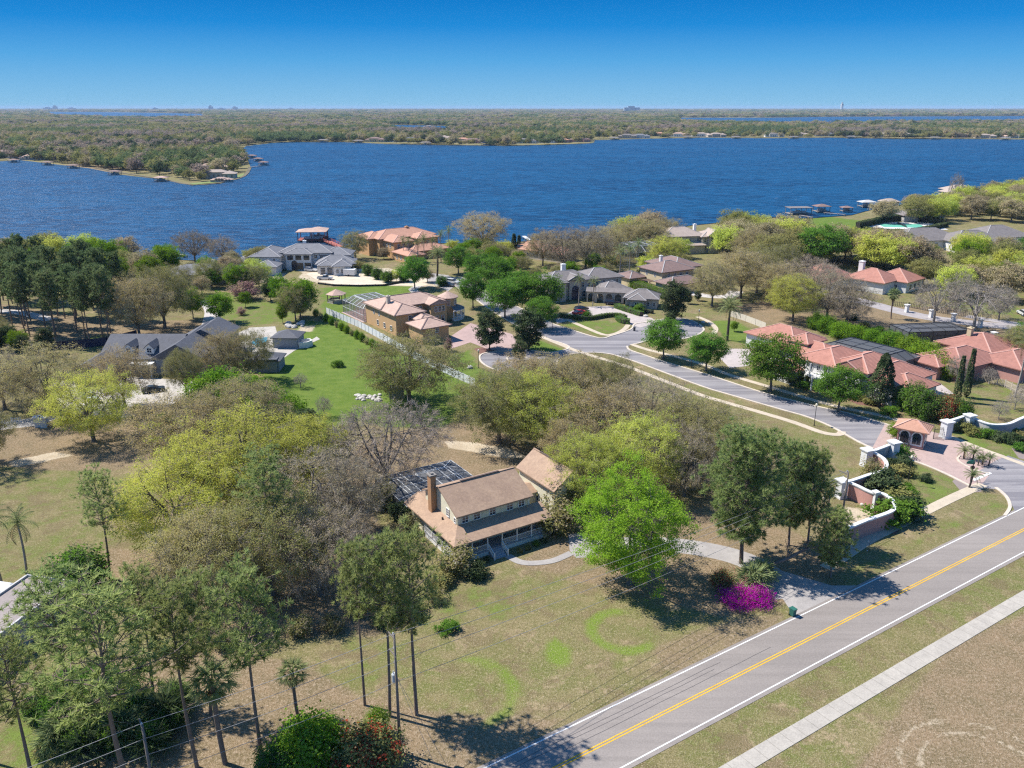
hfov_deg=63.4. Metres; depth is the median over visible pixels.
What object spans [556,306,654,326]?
grey house drive
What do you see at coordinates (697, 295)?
magnolia tree
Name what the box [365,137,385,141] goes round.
lakeside house
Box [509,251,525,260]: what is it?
shade tree
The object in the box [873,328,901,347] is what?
shrub
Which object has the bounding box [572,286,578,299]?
door
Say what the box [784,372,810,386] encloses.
shrub
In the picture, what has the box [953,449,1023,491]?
gravel bed
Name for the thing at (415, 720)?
power line
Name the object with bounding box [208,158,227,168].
lakeside tree
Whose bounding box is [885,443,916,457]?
shrub
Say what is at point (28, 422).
circular drive
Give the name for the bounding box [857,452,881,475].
shrub
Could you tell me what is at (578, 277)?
palm tree
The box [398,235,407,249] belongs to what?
palm tree
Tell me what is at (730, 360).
red house drive
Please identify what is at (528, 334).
magnolia tree
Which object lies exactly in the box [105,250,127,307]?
pine tree
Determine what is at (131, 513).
oak tree
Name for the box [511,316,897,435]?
street sidewalk
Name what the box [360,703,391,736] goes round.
shrub
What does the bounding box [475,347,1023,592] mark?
planting bed
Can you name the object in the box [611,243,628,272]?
palm tree
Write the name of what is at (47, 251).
pine tree
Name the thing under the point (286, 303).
oak tree
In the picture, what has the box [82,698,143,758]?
palmetto
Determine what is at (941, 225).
hedge
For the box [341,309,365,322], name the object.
cage deck
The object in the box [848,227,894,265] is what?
oak tree
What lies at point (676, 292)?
magnolia tree
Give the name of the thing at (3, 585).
flat roof building
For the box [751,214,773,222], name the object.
oak tree
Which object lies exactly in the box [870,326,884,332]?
shrub
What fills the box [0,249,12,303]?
pine tree
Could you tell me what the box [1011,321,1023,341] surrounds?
street tree
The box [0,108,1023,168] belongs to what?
woods
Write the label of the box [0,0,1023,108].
sky
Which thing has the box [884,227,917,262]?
oak tree
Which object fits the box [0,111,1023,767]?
ground
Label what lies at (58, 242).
oak tree
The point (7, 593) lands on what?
flat roof building
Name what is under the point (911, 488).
shrub
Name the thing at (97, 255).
pine tree
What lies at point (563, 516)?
shrub
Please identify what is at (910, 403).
shrub
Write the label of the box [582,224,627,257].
oak tree
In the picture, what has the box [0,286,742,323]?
lane
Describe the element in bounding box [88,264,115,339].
pine tree
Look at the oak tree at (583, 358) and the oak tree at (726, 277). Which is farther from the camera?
the oak tree at (726, 277)
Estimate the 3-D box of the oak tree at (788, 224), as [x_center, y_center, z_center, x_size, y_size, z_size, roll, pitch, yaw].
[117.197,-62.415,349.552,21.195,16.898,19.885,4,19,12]
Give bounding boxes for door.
[291,261,297,269]
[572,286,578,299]
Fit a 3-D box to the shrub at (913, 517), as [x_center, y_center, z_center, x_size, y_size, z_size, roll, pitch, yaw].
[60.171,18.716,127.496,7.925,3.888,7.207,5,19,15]
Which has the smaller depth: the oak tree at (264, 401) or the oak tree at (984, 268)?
the oak tree at (264, 401)
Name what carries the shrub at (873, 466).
on the ground at (960, 705)
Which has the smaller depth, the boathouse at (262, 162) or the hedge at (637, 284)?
the hedge at (637, 284)
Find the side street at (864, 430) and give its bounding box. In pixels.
[453,277,884,446]
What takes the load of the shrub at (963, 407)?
on the planting bed at (482, 350)
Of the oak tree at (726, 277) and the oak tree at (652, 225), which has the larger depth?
the oak tree at (652, 225)
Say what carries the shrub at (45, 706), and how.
on the ground at (960, 705)
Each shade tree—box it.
[3,329,29,350]
[80,234,103,247]
[92,238,129,254]
[104,254,130,281]
[132,255,169,281]
[150,243,177,261]
[151,244,187,266]
[180,285,204,318]
[196,254,216,263]
[200,269,222,287]
[202,290,235,317]
[221,263,250,286]
[236,291,252,306]
[266,273,291,297]
[274,277,320,318]
[276,304,287,321]
[455,242,473,249]
[463,237,481,249]
[485,245,503,257]
[503,257,518,271]
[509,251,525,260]
[565,261,580,270]
[581,252,601,267]
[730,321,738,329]
[885,421,897,437]
[946,236,990,261]
[995,259,1017,280]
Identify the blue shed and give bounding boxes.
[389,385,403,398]
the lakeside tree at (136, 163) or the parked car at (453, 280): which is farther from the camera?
the lakeside tree at (136, 163)
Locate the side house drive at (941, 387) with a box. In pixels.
[936,384,952,395]
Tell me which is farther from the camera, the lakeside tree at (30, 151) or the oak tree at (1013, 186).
the lakeside tree at (30, 151)
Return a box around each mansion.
[241,240,355,275]
[354,226,450,263]
[539,263,633,303]
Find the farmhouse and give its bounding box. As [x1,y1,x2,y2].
[404,448,586,564]
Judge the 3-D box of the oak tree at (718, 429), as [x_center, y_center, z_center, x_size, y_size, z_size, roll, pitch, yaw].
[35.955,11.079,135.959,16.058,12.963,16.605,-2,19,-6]
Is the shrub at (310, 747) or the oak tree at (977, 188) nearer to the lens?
the shrub at (310, 747)
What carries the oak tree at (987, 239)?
on the ground at (960, 705)
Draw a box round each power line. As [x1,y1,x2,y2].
[28,724,139,767]
[72,739,142,767]
[144,634,391,722]
[147,648,392,737]
[150,662,393,753]
[178,682,394,767]
[394,471,845,633]
[397,474,845,646]
[397,678,435,766]
[398,478,844,660]
[398,679,446,765]
[399,505,815,680]
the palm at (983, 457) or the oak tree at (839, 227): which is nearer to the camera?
the palm at (983, 457)
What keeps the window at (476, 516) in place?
in the farmhouse
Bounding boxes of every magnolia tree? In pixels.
[0,327,7,350]
[2,323,17,343]
[12,334,30,351]
[24,341,40,356]
[32,325,56,353]
[260,275,274,300]
[282,407,324,450]
[471,306,506,349]
[508,306,547,350]
[511,340,528,358]
[660,278,690,318]
[663,310,676,326]
[686,292,692,301]
[694,290,701,300]
[866,352,897,405]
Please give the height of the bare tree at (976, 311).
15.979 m
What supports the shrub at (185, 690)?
on the ground at (960, 705)
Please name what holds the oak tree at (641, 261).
on the ground at (960, 705)
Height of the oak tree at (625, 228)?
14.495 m
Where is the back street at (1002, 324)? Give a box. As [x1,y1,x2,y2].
[825,293,1023,328]
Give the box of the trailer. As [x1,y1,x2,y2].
[343,268,356,275]
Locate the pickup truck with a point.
(324, 276)
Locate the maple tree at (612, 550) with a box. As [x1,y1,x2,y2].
[565,448,702,600]
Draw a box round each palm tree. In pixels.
[0,503,8,580]
[0,503,38,573]
[182,654,241,764]
[274,654,311,717]
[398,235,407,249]
[404,237,411,250]
[410,237,421,259]
[418,233,429,246]
[427,245,446,276]
[428,236,437,258]
[436,229,445,256]
[443,225,454,241]
[572,273,585,305]
[588,275,600,305]
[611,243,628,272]
[624,242,636,269]
[630,236,645,269]
[716,295,742,340]
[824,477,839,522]
[887,287,901,318]
[1010,328,1023,396]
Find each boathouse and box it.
[40,161,53,164]
[66,164,79,168]
[107,170,121,174]
[153,176,167,181]
[257,161,268,164]
[295,228,328,241]
[419,141,430,144]
[785,206,811,214]
[812,204,831,212]
[840,206,852,211]
[857,200,877,207]
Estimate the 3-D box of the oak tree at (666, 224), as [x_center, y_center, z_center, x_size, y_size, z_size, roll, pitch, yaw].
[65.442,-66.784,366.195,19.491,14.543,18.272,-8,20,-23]
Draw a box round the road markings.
[484,507,1023,767]
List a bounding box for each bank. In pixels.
[95,167,251,184]
[306,137,982,145]
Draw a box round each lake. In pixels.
[0,138,1023,259]
[49,112,1023,127]
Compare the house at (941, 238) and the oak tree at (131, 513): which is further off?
the house at (941, 238)
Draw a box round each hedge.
[559,312,627,320]
[614,303,643,315]
[614,315,629,324]
[626,304,653,313]
[627,280,666,296]
[856,214,947,227]
[863,222,948,230]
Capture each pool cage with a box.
[342,292,384,321]
[375,460,472,519]
[602,241,651,265]
[826,337,920,365]
[888,322,966,340]
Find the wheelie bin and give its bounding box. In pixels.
[788,606,797,615]
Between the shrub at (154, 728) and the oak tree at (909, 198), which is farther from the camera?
the oak tree at (909, 198)
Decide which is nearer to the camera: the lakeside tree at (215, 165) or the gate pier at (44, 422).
the gate pier at (44, 422)
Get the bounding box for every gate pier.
[32,415,40,427]
[38,416,47,428]
[834,477,851,499]
[859,446,875,466]
[870,489,880,509]
[887,439,902,459]
[904,304,909,312]
[928,309,933,317]
[938,418,955,439]
[950,313,956,321]
[963,412,977,424]
[977,319,984,327]
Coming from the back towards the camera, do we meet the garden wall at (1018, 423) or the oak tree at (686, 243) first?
the oak tree at (686, 243)
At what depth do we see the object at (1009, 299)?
242.74 m
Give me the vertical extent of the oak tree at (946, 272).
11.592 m
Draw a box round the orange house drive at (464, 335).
[451,323,515,352]
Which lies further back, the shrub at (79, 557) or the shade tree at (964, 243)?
the shade tree at (964, 243)
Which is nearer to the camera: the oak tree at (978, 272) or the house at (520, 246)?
the oak tree at (978, 272)
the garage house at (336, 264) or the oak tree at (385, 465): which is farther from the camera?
the garage house at (336, 264)
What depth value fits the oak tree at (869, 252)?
316.00 m
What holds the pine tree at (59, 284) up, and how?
on the ground at (960, 705)
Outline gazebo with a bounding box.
[326,289,345,303]
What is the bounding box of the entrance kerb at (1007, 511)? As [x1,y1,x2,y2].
[901,455,1011,515]
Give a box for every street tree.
[395,254,430,288]
[442,244,472,273]
[454,271,491,307]
[462,248,496,276]
[475,254,516,284]
[479,272,525,317]
[505,268,530,300]
[516,266,568,306]
[525,295,560,329]
[641,315,689,358]
[684,327,731,370]
[737,331,812,391]
[795,222,852,259]
[809,363,875,411]
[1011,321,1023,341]
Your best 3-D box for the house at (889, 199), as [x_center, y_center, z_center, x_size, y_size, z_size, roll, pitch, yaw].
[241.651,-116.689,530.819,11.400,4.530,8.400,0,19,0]
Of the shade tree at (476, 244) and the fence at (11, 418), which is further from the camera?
the shade tree at (476, 244)
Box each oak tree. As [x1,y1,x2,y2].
[0,238,29,253]
[0,319,16,328]
[0,339,95,415]
[0,345,40,409]
[0,360,34,399]
[0,407,22,452]
[26,363,146,442]
[27,232,66,257]
[28,230,66,248]
[63,232,99,246]
[79,342,158,409]
[92,275,175,333]
[95,439,258,554]
[107,234,142,253]
[111,249,138,274]
[114,386,236,463]
[115,264,211,328]
[126,248,159,274]
[130,500,276,606]
[136,393,324,513]
[146,262,198,291]
[159,346,208,390]
[169,228,212,261]
[169,476,345,595]
[185,366,296,447]
[189,321,252,373]
[191,257,227,286]
[191,275,211,292]
[205,234,240,258]
[216,324,281,377]
[217,255,239,266]
[222,250,240,263]
[222,255,247,265]
[224,441,384,549]
[230,264,270,284]
[242,258,272,286]
[243,245,266,258]
[243,258,258,264]
[246,408,351,496]
[247,498,378,604]
[272,281,314,321]
[304,458,395,536]
[314,394,455,490]
[337,229,368,257]
[352,260,363,271]
[353,326,480,405]
[377,247,391,255]
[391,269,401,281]
[423,268,435,281]
[445,239,458,248]
[446,362,553,443]
[451,209,512,241]
[461,248,480,261]
[477,240,506,253]
[478,365,597,448]
[480,349,569,417]
[481,238,497,248]
[496,239,515,251]
[501,247,515,257]
[510,249,527,255]
[513,255,534,269]
[514,350,602,418]
[521,226,561,265]
[528,267,542,274]
[535,411,607,466]
[536,224,589,263]
[541,422,647,505]
[550,265,560,271]
[552,348,610,403]
[555,223,613,268]
[558,373,664,450]
[576,350,654,416]
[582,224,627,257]
[589,405,689,491]
[596,262,615,271]
[596,371,713,448]
[601,254,622,268]
[603,220,645,252]
[608,214,643,245]
[623,216,671,252]
[623,218,658,250]
[627,209,663,246]
[635,206,667,223]
[635,254,655,268]
[644,234,688,257]
[644,416,727,496]
[648,217,676,236]
[648,388,758,467]
[650,253,669,259]
[651,244,678,255]
[657,216,687,229]
[672,236,694,252]
[672,252,693,261]
[685,254,739,305]
[686,413,781,481]
[707,223,746,256]
[707,244,777,298]
[715,208,748,224]
[716,216,747,251]
[724,221,758,248]
[726,225,771,254]
[727,247,791,292]
[729,210,758,219]
[734,213,767,222]
[742,240,803,285]
[745,219,768,227]
[749,220,791,246]
[749,232,797,259]
[749,260,810,304]
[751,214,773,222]
[755,231,809,261]
[764,273,828,321]
[767,223,804,239]
[773,216,810,229]
[774,213,804,223]
[781,253,842,291]
[782,226,820,254]
[785,223,817,259]
[787,215,815,227]
[792,268,869,318]
[801,233,842,264]
[814,222,854,260]
[817,276,885,324]
[837,226,864,261]
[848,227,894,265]
[848,229,899,267]
[860,226,894,234]
[869,199,903,221]
[876,227,914,268]
[877,234,924,267]
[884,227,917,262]
[893,233,936,269]
[898,194,926,205]
[898,194,935,208]
[900,197,938,222]
[904,256,946,286]
[913,247,948,269]
[923,197,951,216]
[928,191,958,200]
[931,261,981,289]
[936,196,959,214]
[944,191,965,200]
[945,229,988,251]
[947,192,971,215]
[949,246,987,266]
[949,264,989,293]
[950,185,975,196]
[951,232,995,256]
[957,195,990,219]
[959,254,999,277]
[963,185,982,191]
[966,190,988,197]
[972,261,1002,287]
[973,193,989,214]
[978,182,1004,189]
[981,179,1003,187]
[981,185,1005,196]
[981,260,1023,300]
[982,191,1005,199]
[982,198,1007,219]
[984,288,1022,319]
[986,188,1012,195]
[987,235,1023,254]
[988,185,1009,192]
[989,195,1012,216]
[989,239,1023,260]
[991,246,1022,263]
[994,324,1023,347]
[996,198,1023,221]
[999,180,1023,190]
[1002,191,1023,197]
[1003,178,1021,186]
[1004,188,1023,195]
[1006,183,1023,190]
[1006,193,1023,199]
[1006,196,1023,218]
[1008,186,1023,191]
[1009,251,1023,276]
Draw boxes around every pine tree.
[0,235,13,249]
[0,239,6,299]
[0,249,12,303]
[0,258,12,323]
[0,260,25,332]
[0,261,35,336]
[0,551,113,698]
[0,616,59,767]
[1,251,26,325]
[4,232,30,299]
[5,244,25,293]
[8,246,32,320]
[18,560,199,767]
[22,257,47,326]
[25,266,65,339]
[26,234,45,251]
[27,252,39,274]
[31,267,60,328]
[32,245,42,256]
[32,248,49,266]
[34,268,59,335]
[35,245,58,315]
[47,259,65,318]
[52,245,83,318]
[56,266,84,325]
[57,263,78,331]
[60,253,83,313]
[64,271,86,338]
[65,270,94,338]
[69,462,128,578]
[71,237,94,310]
[78,247,102,319]
[81,262,106,337]
[83,247,114,323]
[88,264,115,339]
[103,271,112,332]
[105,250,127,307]
[116,559,168,688]
[117,570,213,767]
[157,561,234,717]
[201,547,296,750]
[220,442,303,578]
[328,534,379,705]
[348,528,422,716]
[368,514,452,715]
[691,415,815,563]
[765,433,834,545]
[790,445,841,542]
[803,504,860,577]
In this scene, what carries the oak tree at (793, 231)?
on the ground at (960, 705)
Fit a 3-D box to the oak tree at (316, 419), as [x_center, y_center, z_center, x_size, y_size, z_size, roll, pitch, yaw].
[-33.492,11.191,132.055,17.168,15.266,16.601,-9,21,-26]
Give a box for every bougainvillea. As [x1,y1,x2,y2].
[714,583,755,613]
[738,581,779,610]
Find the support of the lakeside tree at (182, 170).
on the ground at (960, 705)
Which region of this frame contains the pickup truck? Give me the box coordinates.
[317,274,332,279]
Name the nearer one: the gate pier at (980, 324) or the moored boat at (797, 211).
the gate pier at (980, 324)
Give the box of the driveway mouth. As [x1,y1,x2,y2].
[772,570,855,613]
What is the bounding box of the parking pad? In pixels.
[568,533,596,557]
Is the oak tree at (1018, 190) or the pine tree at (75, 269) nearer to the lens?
the pine tree at (75, 269)
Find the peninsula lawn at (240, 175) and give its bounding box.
[190,173,243,183]
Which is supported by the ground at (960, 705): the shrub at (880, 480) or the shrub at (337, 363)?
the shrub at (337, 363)
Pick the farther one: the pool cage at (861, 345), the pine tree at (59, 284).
the pine tree at (59, 284)
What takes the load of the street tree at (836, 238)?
on the ground at (960, 705)
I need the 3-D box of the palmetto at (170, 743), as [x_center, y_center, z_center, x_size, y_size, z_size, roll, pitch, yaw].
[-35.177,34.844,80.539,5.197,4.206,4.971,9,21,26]
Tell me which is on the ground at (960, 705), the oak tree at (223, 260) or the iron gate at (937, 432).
the oak tree at (223, 260)
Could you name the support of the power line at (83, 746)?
attached to the utility pole at (145, 746)
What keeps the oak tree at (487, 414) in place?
on the ground at (960, 705)
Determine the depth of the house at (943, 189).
575.38 m
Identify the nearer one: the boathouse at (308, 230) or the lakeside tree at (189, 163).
the boathouse at (308, 230)
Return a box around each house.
[18,154,47,159]
[68,316,240,383]
[171,260,244,283]
[202,169,236,178]
[210,177,232,181]
[315,254,357,275]
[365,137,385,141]
[462,138,484,142]
[513,240,575,262]
[569,138,589,141]
[618,134,636,137]
[618,255,705,291]
[623,288,661,308]
[635,134,649,137]
[669,132,687,136]
[693,132,708,136]
[706,133,726,136]
[764,133,784,136]
[787,260,925,294]
[789,132,808,136]
[877,198,899,205]
[893,208,944,221]
[897,225,1023,251]
[915,326,1023,382]
[938,184,971,194]
[973,134,996,137]
[1002,134,1023,137]
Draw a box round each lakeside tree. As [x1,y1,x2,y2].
[15,146,29,156]
[24,147,36,154]
[27,150,39,158]
[38,147,48,154]
[42,147,56,159]
[101,152,116,168]
[109,156,121,169]
[114,152,128,168]
[122,156,131,169]
[125,156,145,172]
[144,156,166,173]
[149,160,167,175]
[161,154,178,169]
[167,158,186,168]
[170,164,181,173]
[174,164,191,178]
[181,167,194,180]
[183,160,202,168]
[190,162,211,178]
[195,169,207,179]
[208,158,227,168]
[211,162,222,168]
[220,157,229,164]
[224,156,245,167]
[225,160,241,170]
[230,155,245,165]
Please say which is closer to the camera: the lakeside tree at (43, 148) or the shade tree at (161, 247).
the shade tree at (161, 247)
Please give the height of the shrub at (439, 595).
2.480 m
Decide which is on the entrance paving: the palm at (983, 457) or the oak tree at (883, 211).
the palm at (983, 457)
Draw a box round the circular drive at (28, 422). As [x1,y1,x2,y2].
[0,377,192,429]
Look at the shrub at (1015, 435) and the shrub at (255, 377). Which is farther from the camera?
the shrub at (255, 377)
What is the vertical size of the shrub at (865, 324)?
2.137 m
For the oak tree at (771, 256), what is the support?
on the ground at (960, 705)
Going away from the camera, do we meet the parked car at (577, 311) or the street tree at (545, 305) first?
the street tree at (545, 305)
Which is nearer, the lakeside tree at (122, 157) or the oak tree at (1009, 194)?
the oak tree at (1009, 194)
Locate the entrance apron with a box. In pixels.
[980,456,1023,511]
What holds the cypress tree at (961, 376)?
on the ground at (960, 705)
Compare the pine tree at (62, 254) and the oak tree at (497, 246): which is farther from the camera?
the oak tree at (497, 246)
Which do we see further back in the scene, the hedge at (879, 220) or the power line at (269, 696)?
the hedge at (879, 220)
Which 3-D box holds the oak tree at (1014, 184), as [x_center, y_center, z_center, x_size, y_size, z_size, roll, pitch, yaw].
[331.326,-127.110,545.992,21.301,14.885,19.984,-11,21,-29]
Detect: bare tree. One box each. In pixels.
[291,373,307,387]
[315,396,332,413]
[906,271,968,321]
[941,275,1017,330]
[946,354,969,379]
[948,171,964,192]
[948,267,974,299]
[982,366,1000,383]
[990,399,1011,418]
[1006,389,1023,409]
[1016,381,1023,392]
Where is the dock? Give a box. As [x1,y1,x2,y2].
[320,236,343,246]
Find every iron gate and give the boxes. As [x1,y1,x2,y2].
[898,434,909,447]
[933,427,943,438]
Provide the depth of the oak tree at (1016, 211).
450.48 m
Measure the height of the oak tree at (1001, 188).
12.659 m
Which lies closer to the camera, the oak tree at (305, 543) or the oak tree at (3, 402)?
the oak tree at (305, 543)
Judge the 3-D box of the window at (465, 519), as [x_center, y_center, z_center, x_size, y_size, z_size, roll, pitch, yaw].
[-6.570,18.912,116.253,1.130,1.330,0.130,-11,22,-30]
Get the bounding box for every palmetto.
[23,718,68,763]
[26,708,79,757]
[37,694,96,754]
[54,723,115,767]
[69,660,111,697]
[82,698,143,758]
[89,704,149,761]
[121,718,181,767]
[128,705,150,738]
[132,679,195,730]
[138,686,198,735]
[156,673,192,699]
[732,556,779,593]
[743,554,779,583]
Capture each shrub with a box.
[18,691,51,727]
[32,684,73,727]
[43,540,114,591]
[47,664,84,699]
[53,711,99,761]
[67,688,111,719]
[76,660,119,697]
[93,712,132,760]
[100,667,143,706]
[115,679,155,713]
[131,712,170,753]
[146,413,185,441]
[153,703,184,738]
[161,678,194,708]
[177,369,222,411]
[186,360,250,410]
[210,625,231,652]
[211,370,279,414]
[234,617,258,638]
[241,379,287,417]
[250,740,294,767]
[254,699,358,767]
[261,390,309,429]
[285,606,315,639]
[312,308,319,315]
[318,608,347,636]
[318,710,411,767]
[323,312,328,321]
[327,315,334,324]
[330,360,343,366]
[338,322,343,330]
[342,325,349,333]
[353,329,359,338]
[358,331,364,341]
[360,263,373,275]
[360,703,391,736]
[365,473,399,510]
[367,609,400,629]
[368,338,375,346]
[371,267,383,279]
[379,269,393,282]
[384,500,413,524]
[393,597,426,620]
[398,271,408,282]
[398,510,421,532]
[423,566,455,591]
[423,586,446,604]
[431,617,460,637]
[434,533,477,578]
[436,274,448,286]
[457,559,493,581]
[483,554,490,562]
[516,547,522,553]
[532,486,580,539]
[532,539,540,545]
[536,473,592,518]
[540,536,547,543]
[582,310,592,315]
[634,302,645,312]
[705,564,737,593]
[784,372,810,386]
[793,381,810,389]
[805,311,825,329]
[813,314,838,334]
[828,320,852,337]
[842,323,867,338]
[843,314,859,320]
[856,326,880,342]
[856,494,928,529]
[857,321,871,328]
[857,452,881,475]
[861,398,879,405]
[862,465,910,491]
[863,460,890,472]
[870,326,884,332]
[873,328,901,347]
[879,405,900,417]
[879,492,930,522]
[883,482,918,500]
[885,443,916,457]
[886,457,898,466]
[889,463,918,477]
[891,379,922,411]
[892,331,927,349]
[892,481,917,488]
[894,453,914,466]
[894,484,922,506]
[900,380,935,418]
[902,337,945,353]
[912,388,943,422]
[917,472,933,482]
[918,347,948,359]
[924,390,966,423]
[940,354,956,380]
[950,396,976,417]
[953,418,976,431]
[961,426,981,436]
[971,427,995,438]
[989,430,1008,441]
[1001,431,1023,444]
[1011,441,1023,451]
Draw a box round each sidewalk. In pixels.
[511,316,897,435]
[719,590,1023,767]
[820,436,1023,569]
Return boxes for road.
[477,508,1023,767]
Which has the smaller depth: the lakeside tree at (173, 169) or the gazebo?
the gazebo
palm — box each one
[954,443,973,458]
[963,468,983,487]
[966,445,983,459]
[974,453,983,464]
[976,451,990,464]
[985,452,997,465]
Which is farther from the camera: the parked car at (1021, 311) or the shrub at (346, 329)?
the parked car at (1021, 311)
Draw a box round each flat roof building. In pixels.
[0,574,76,662]
[0,581,12,591]
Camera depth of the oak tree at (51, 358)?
164.74 m
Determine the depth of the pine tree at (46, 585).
80.44 m
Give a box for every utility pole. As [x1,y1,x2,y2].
[139,718,150,767]
[388,631,401,750]
[839,470,848,527]
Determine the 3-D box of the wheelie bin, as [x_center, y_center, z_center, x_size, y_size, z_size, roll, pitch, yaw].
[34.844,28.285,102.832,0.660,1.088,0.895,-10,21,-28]
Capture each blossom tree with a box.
[225,279,263,299]
[236,306,245,314]
[444,337,453,350]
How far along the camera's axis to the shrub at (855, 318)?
244.51 m
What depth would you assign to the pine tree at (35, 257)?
250.92 m
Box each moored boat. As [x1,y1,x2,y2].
[304,235,322,238]
[791,210,805,212]
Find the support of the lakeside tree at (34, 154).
on the ground at (960, 705)
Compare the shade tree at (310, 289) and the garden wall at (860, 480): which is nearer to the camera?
the garden wall at (860, 480)
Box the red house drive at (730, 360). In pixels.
[721,349,750,367]
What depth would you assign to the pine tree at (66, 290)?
234.10 m
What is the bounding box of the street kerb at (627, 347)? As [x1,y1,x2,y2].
[438,276,888,447]
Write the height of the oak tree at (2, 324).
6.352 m
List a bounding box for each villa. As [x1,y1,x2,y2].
[362,291,464,343]
[659,223,725,253]
[743,323,940,405]
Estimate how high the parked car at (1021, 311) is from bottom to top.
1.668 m
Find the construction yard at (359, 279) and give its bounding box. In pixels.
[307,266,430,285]
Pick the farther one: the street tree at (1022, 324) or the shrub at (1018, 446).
the street tree at (1022, 324)
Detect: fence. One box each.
[1,417,21,423]
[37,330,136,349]
[318,280,409,286]
[326,308,474,383]
[731,311,765,326]
[893,302,980,317]
[972,373,1023,395]
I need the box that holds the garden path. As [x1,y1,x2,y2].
[505,551,573,565]
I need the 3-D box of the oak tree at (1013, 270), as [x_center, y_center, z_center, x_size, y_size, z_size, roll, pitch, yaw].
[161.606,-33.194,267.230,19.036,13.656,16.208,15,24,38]
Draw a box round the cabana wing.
[228,352,286,372]
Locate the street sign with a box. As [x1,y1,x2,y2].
[966,460,974,479]
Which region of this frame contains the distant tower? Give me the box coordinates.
[624,106,639,110]
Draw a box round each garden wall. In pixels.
[838,482,896,545]
[847,452,888,494]
[875,444,890,457]
[950,415,964,431]
[974,416,1023,434]
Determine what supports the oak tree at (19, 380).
on the ground at (960, 705)
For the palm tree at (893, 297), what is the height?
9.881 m
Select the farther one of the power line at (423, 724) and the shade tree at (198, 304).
the shade tree at (198, 304)
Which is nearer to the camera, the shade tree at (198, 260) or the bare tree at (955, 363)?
the bare tree at (955, 363)
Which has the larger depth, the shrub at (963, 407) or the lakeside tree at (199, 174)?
the lakeside tree at (199, 174)
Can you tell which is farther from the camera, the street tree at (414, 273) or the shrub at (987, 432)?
the street tree at (414, 273)
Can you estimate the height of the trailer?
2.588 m
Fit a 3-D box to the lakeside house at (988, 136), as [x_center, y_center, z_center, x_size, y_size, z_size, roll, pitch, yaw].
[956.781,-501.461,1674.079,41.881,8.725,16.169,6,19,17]
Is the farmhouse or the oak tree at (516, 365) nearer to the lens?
the farmhouse
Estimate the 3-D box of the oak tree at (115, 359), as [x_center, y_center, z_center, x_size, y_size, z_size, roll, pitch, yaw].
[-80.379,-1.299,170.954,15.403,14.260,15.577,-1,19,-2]
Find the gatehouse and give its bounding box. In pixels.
[892,418,934,449]
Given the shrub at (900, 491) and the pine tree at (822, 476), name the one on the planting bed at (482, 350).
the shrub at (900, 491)
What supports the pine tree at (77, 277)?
on the ground at (960, 705)
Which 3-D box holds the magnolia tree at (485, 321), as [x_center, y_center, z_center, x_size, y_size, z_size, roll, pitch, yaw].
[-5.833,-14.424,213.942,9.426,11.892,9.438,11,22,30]
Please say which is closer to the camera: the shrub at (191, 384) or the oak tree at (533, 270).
the shrub at (191, 384)
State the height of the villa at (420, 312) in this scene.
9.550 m
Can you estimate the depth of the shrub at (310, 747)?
77.44 m
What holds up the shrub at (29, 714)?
on the ground at (960, 705)
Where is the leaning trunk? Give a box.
[766,529,820,582]
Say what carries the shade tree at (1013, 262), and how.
on the ground at (960, 705)
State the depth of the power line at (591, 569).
91.34 m
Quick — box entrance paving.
[873,424,1004,484]
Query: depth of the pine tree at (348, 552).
82.42 m
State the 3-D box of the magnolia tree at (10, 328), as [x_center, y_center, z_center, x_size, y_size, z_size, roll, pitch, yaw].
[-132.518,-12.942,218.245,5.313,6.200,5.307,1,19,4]
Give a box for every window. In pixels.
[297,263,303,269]
[320,268,325,274]
[327,267,331,273]
[461,516,468,523]
[473,512,480,520]
[489,508,495,515]
[506,503,512,510]
[518,500,524,507]
[899,430,910,443]
[910,432,922,446]
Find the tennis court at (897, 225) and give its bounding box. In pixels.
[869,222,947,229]
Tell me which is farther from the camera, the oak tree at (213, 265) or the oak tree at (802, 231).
the oak tree at (802, 231)
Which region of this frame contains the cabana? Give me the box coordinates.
[271,329,312,347]
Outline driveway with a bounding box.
[568,537,782,598]
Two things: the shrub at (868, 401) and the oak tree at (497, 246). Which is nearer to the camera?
the shrub at (868, 401)
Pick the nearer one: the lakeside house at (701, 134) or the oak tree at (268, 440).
the oak tree at (268, 440)
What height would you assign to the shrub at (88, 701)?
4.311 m
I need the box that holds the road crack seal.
[504,649,765,767]
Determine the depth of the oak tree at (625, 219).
371.98 m
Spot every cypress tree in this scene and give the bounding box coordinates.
[511,233,516,249]
[516,235,520,243]
[953,355,966,399]
[962,348,976,396]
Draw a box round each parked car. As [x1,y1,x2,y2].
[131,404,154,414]
[141,385,164,393]
[304,266,316,271]
[442,282,454,286]
[446,278,459,283]
[572,309,586,314]
[573,305,588,310]
[604,299,620,304]
[1016,309,1023,315]
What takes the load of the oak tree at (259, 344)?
on the ground at (960, 705)
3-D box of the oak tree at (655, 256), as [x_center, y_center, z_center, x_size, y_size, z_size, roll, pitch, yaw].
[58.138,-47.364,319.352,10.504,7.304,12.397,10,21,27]
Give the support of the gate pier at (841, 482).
on the ground at (960, 705)
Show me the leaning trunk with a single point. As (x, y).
(789, 556)
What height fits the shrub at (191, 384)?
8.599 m
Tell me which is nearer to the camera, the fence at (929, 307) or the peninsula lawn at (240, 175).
the fence at (929, 307)
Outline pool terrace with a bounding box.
[239,326,318,357]
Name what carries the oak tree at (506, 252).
on the ground at (960, 705)
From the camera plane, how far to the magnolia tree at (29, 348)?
204.85 m
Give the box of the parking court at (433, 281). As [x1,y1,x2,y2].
[426,273,460,290]

